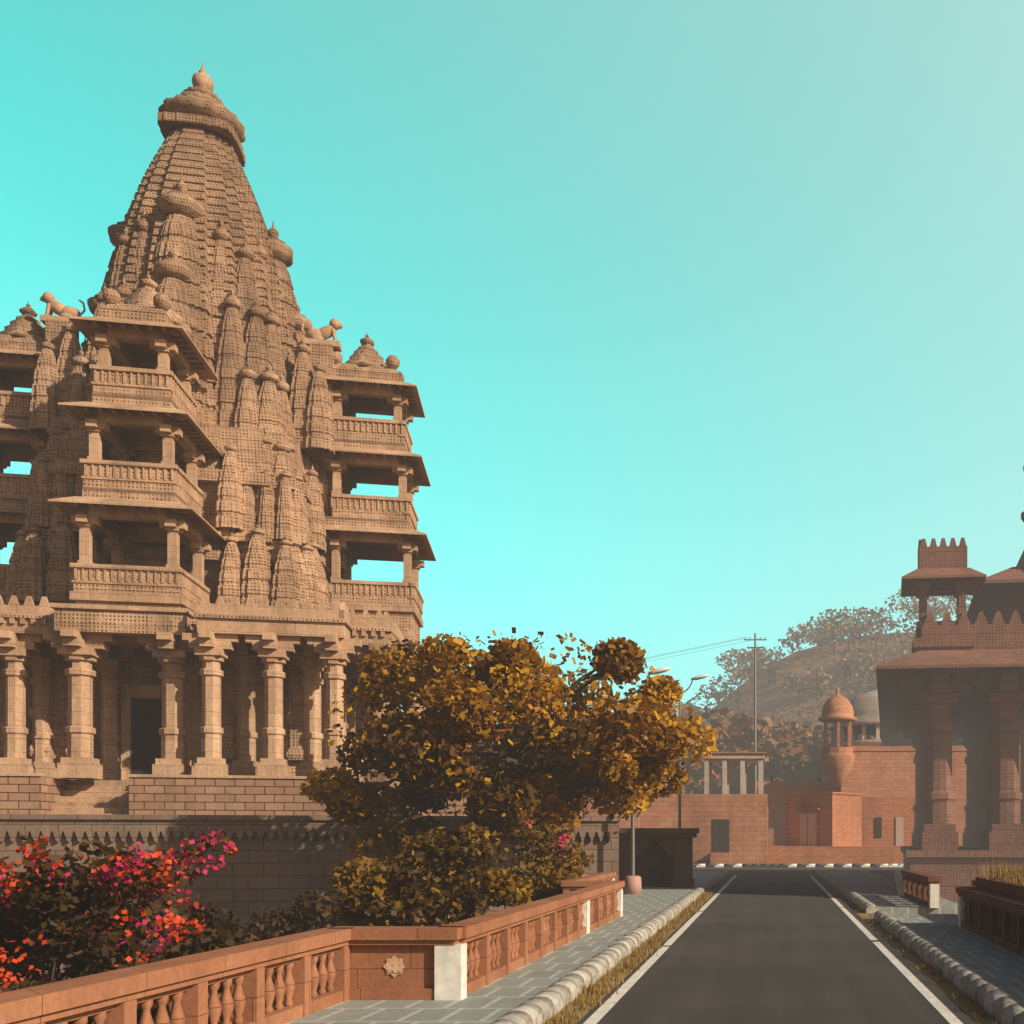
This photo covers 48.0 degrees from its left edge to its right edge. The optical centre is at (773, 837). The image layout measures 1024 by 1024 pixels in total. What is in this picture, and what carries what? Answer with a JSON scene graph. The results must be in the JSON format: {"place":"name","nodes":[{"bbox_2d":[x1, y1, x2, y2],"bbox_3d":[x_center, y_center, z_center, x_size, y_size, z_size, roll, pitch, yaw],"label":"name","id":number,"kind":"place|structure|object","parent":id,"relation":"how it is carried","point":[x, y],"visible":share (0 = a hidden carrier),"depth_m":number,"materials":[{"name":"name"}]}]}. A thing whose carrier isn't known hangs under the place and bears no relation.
{"place":"outdoors","nodes":[
{"label":"outdoors","id":0,"kind":"place"},
{"bbox_2d":[0,0,1023,723],"label":"sky","id":1,"kind":"structure","parent":0,"point":[704,316],"materials":[{"name":"teal"}]},
{"bbox_2d":[286,864,1023,1023],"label":"pavement","id":2,"kind":"structure","parent":0,"point":[993,962],"depth_m":16.80,"materials":[{"name":"tile"}]},
{"bbox_2d":[0,872,624,1023],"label":"railing","id":3,"kind":"object","parent":2,"relation":"on","point":[461,960],"visible":1,"depth_m":12.00,"materials":[{"name":"orange stone"}]},
{"bbox_2d":[624,667,670,894],"bbox_3d":[-4.112,-1.877,36.000,1.577,7.454,0.600,0,0,0],"label":"lamp post","id":4,"kind":"object","parent":2,"relation":"on","point":[633,885],"visible":0.56,"depth_m":35.90,"materials":[{"name":"metal"}]},
{"bbox_2d":[619,828,698,887],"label":"kiosk","id":5,"kind":"object","parent":2,"relation":"on","point":[663,857],"visible":0.74,"depth_m":40.60,"materials":[{"name":"stone"}]},
{"bbox_2d":[676,674,708,827],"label":"lamp post","id":6,"kind":"object","parent":2,"relation":"on","point":[702,676],"visible":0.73,"depth_m":46.95,"materials":[{"name":"metal"}]},
{"bbox_2d":[901,870,1023,955],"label":"railing","id":7,"kind":"object","parent":2,"relation":"on","point":[991,910],"visible":1,"depth_m":20.61,"materials":[{"name":"orange stone"}]},
{"bbox_2d":[466,589,972,793],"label":"tree","id":8,"kind":"object","parent":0,"point":[797,753],"depth_m":205.31,"materials":[{"name":"plant"}]},
{"bbox_2d":[578,867,977,1023],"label":"road","id":9,"kind":"structure","parent":0,"point":[773,945],"depth_m":16.78,"materials":[{"name":"grey asphalt"}]},
{"bbox_2d":[491,870,1023,1023],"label":"kerbs","id":10,"kind":"structure","parent":9,"relation":"on","point":[985,992],"depth_m":15.29,"materials":[{"name":"white concrete"}]},
{"bbox_2d":[583,875,962,1023],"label":"road lines","id":11,"kind":"object","parent":9,"relation":"on","point":[940,1007],"visible":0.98,"depth_m":16.13,"materials":[{"name":"white paint"}]},
{"bbox_2d":[535,856,1023,1023],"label":"dry grass","id":12,"kind":"structure","parent":0,"point":[1003,874],"depth_m":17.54,"materials":[{"name":"brown plant"}]},
{"bbox_2d":[623,874,957,917],"bbox_3d":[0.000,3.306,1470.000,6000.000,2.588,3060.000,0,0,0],"label":"raised ground","id":13,"kind":"structure","parent":0,"point":[890,876],"depth_m":56.83,"materials":[{"name":"brown soil"}]},
{"bbox_2d":[0,773,620,983],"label":"temple platform","id":14,"kind":"structure","parent":13,"relation":"on","point":[286,838],"depth_m":34.68,"materials":[{"name":"stone"}]},
{"bbox_2d":[0,61,435,782],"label":"temple","id":15,"kind":"structure","parent":14,"relation":"on","point":[192,529],"depth_m":41.11,"materials":[{"name":"stone"}]},
{"bbox_2d":[537,752,767,863],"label":"building","id":16,"kind":"structure","parent":13,"relation":"on","point":[733,828],"depth_m":77.75,"materials":[{"name":"stone"}]},
{"bbox_2d":[557,633,766,793],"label":"electric pole","id":17,"kind":"object","parent":13,"relation":"on","point":[755,747],"visible":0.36,"depth_m":85.93,"materials":[{"name":"metal"}]},
{"bbox_2d":[693,864,902,866],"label":"kerb","id":18,"kind":"structure","parent":13,"relation":"on","point":[800,865],"depth_m":74.20,"materials":[{"name":"white concrete"}]},
{"bbox_2d":[768,792,914,863],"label":"building","id":19,"kind":"structure","parent":13,"relation":"on","point":[836,828],"depth_m":82.93,"materials":[{"name":"paint"}]},
{"bbox_2d":[752,687,1019,845],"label":"building","id":20,"kind":"structure","parent":13,"relation":"on","point":[870,767],"depth_m":100.00,"materials":[{"name":"brick"}]},
{"bbox_2d":[876,466,1023,900],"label":"pavilion","id":21,"kind":"structure","parent":13,"relation":"on","point":[946,685],"depth_m":35.58,"materials":[{"name":"stone"}]},
{"bbox_2d":[701,632,1019,745],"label":"hill","id":22,"kind":"structure","parent":0,"point":[815,656],"depth_m":216.62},
{"bbox_3d":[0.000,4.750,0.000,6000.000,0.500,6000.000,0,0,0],"label":"ground","id":23,"kind":"structure","parent":0,"visible":0},
{"bbox_2d":[0,827,243,1023],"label":"bush leaves","id":24,"kind":"object","parent":23,"relation":"on","point":[66,913],"visible":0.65,"depth_m":17.13,"materials":[{"name":"red plant"}]},
{"bbox_2d":[125,923,317,1023],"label":"shrub","id":25,"kind":"object","parent":23,"relation":"on","point":[203,943],"visible":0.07,"depth_m":16.40,"materials":[{"name":"green plant"}]},
{"bbox_2d":[229,890,390,988],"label":"bush leaves","id":26,"kind":"object","parent":23,"relation":"on","point":[291,921],"visible":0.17,"depth_m":25.71,"materials":[{"name":"green plant"}]},
{"bbox_2d":[366,852,507,925],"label":"shrub stems","id":27,"kind":"object","parent":23,"relation":"on","point":[377,924],"visible":0.04,"depth_m":22.22,"materials":[{"name":"brown plant"}]},
{"bbox_2d":[327,822,533,925],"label":"bush leaves","id":28,"kind":"object","parent":27,"relation":"attached to","point":[408,889],"visible":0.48,"depth_m":21.74,"materials":[{"name":"green plant"}]},
{"bbox_2d":[300,627,718,913],"bbox_3d":[-7.192,-0.617,30.817,10.409,10.326,9.164,0,0,22],"label":"tree","id":29,"kind":"object","parent":23,"relation":"on","point":[561,733],"depth_m":29.14,"materials":[{"name":"plant"}]},
{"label":"bush stems","id":30,"kind":"object","parent":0,"visible":0},
{"bbox_2d":[502,812,594,904],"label":"bush leaves","id":31,"kind":"object","parent":30,"relation":"attached to","point":[549,873],"visible":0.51,"depth_m":27.22,"materials":[{"name":"plant"}]},
{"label":"bush stems","id":32,"kind":"object","parent":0,"visible":0},
{"bbox_2d":[0,876,128,972],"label":"bush","id":33,"kind":"object","parent":32,"relation":"attached to","point":[38,959],"visible":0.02,"depth_m":20.61,"materials":[{"name":"plant"}]}
]}

